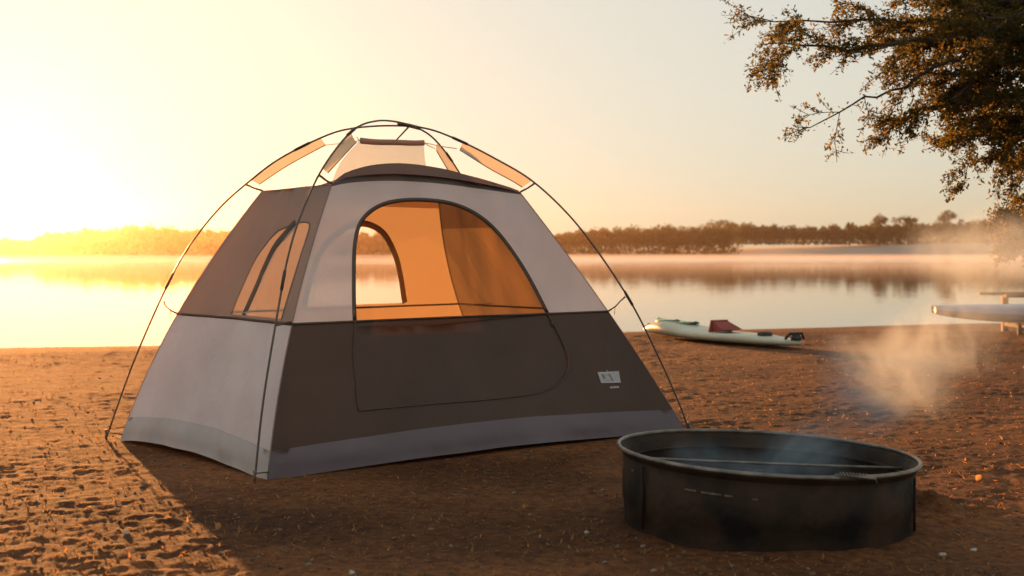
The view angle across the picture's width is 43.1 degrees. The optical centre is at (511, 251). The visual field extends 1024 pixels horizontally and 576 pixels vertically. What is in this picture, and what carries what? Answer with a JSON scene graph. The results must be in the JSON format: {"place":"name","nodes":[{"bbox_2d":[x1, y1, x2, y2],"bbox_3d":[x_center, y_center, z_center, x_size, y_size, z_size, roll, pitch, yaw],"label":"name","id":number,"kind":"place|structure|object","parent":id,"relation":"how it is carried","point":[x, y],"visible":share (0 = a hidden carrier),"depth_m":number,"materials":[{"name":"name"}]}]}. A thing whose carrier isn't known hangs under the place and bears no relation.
{"place":"outdoors","nodes":[
{"label":"outdoors","id":0,"kind":"place"},
{"bbox_2d":[0,323,1023,575],"bbox_3d":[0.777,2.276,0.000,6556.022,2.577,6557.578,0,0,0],"label":"ground","id":1,"kind":"structure","parent":0,"point":[874,355],"depth_m":5.99,"materials":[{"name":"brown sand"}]},
{"bbox_2d":[215,523,220,528],"bbox_3d":[-1.118,1.043,4.928,0.024,0.010,0.028,25,30,-4],"label":"dry leaf","id":2,"kind":"object","parent":1,"relation":"on","point":[217,525],"visible":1,"depth_m":4.93,"materials":[{"name":"plant"}]},
{"bbox_2d":[105,120,689,481],"bbox_3d":[-0.629,0.161,7.546,2.888,1.819,1.802,0,0,-38],"label":"tent","id":3,"kind":"object","parent":1,"relation":"on","point":[280,353],"visible":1,"depth_m":6.97,"materials":[{"name":"fabric"}]},
{"bbox_2d":[231,220,309,318],"bbox_3d":[-1.211,0.082,6.732,0.292,0.498,0.643,0,0,-37],"label":"window","id":4,"kind":"structure","parent":3,"relation":"in","point":[258,295],"depth_m":6.72,"materials":[{"name":"orange fabric"}]},
{"bbox_2d":[361,220,406,303],"bbox_3d":[-0.918,0.071,8.072,0.833,0.532,0.176,0,0,-45],"label":"window","id":5,"kind":"structure","parent":3,"relation":"in","point":[368,224],"depth_m":8.23,"materials":[{"name":"brown fabric"}]},
{"bbox_2d":[352,198,569,410],"bbox_3d":[-0.319,0.249,6.974,1.446,1.088,0.347,0,0,-40],"label":"door","id":6,"kind":"structure","parent":3,"relation":"in","point":[479,359],"depth_m":6.89,"materials":[{"name":"fabric"}]},
{"bbox_2d":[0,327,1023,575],"bbox_3d":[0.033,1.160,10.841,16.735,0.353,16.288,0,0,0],"label":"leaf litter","id":7,"kind":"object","parent":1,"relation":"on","point":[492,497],"visible":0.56,"depth_m":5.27,"materials":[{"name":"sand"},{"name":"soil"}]},
{"bbox_2d":[644,318,804,345],"bbox_3d":[2.421,0.923,15.341,0.615,0.246,2.956,0,0,-29],"label":"kayak","id":8,"kind":"object","parent":1,"relation":"on","point":[719,330],"visible":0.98,"depth_m":15.13,"materials":[{"name":"plastic"}]},
{"bbox_2d":[616,429,922,551],"bbox_3d":[0.995,0.914,5.060,1.169,0.331,1.169,0,0,0],"label":"fire ring","id":9,"kind":"object","parent":1,"relation":"on","point":[706,489],"visible":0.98,"depth_m":4.64,"materials":[{"name":"metal"}]},
{"bbox_2d":[720,0,1023,267],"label":"tree","id":10,"kind":"object","parent":1,"relation":"on","point":[989,34],"visible":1,"depth_m":8.81,"materials":[{"name":"green plant"}]},
{"bbox_2d":[975,475,981,480],"bbox_3d":[2.170,1.050,6.028,0.034,0.012,0.029,-34,47,-30],"label":"dry leaf","id":11,"kind":"object","parent":1,"relation":"on","point":[978,477],"visible":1,"depth_m":6.03,"materials":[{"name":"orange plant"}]},
{"bbox_2d":[977,292,1023,334],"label":"wooden rack","id":12,"kind":"object","parent":1,"relation":"on","point":[1005,296],"visible":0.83,"depth_m":17.30,"materials":[{"name":"brown wood"}]},
{"bbox_2d":[932,304,1023,322],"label":"canoe","id":13,"kind":"object","parent":12,"relation":"on","point":[1012,313],"visible":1,"depth_m":16.67,"materials":[{"name":"plastic"}]},
{"bbox_2d":[0,256,1023,347],"bbox_3d":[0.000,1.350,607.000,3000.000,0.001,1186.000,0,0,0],"label":"lake","id":14,"kind":"structure","parent":0,"point":[73,302],"depth_m":45.45,"materials":[{"name":"grey liquid"}]},
{"bbox_2d":[0,243,1023,257],"bbox_3d":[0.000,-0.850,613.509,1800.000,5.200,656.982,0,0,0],"label":"shore","id":15,"kind":"structure","parent":0,"point":[957,249],"depth_m":454.43,"materials":[{"name":"brown sand"}]},
{"bbox_2d":[0,218,1021,255],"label":"distant woodland","id":16,"kind":"object","parent":15,"relation":"on","point":[137,240],"visible":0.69,"depth_m":447.28,"materials":[{"name":"plant"}]},
{"bbox_2d":[704,219,737,229],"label":"tree","id":17,"kind":"object","parent":15,"relation":"on","point":[723,224],"visible":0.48,"depth_m":476.82,"materials":[{"name":"green plant"}]},
{"bbox_2d":[846,222,853,245],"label":"tree","id":18,"kind":"object","parent":15,"relation":"on","point":[849,227],"visible":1,"depth_m":477.50,"materials":[{"name":"green plant"}]},
{"bbox_2d":[870,213,888,245],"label":"tree","id":19,"kind":"object","parent":15,"relation":"on","point":[878,221],"visible":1,"depth_m":479.14,"materials":[{"name":"green plant"}]},
{"bbox_2d":[891,215,918,243],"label":"tree","id":20,"kind":"object","parent":15,"relation":"on","point":[908,223],"visible":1,"depth_m":480.29,"materials":[{"name":"green plant"}]},
{"bbox_2d":[936,210,958,242],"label":"tree","id":21,"kind":"object","parent":15,"relation":"on","point":[947,216],"visible":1,"depth_m":483.83,"materials":[{"name":"green plant"}]},
{"bbox_2d":[0,0,1023,250],"label":"sky","id":22,"kind":"structure","parent":0,"point":[114,113],"materials":[{"name":"white"}]},
{"bbox_2d":[751,469,766,472],"bbox_3d":[0.867,0.924,5.178,0.339,0.097,0.071,0,0,-23],"label":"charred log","id":23,"kind":"object","parent":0,"point":[760,470],"visible":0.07,"depth_m":5.22,"materials":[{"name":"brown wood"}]}
]}

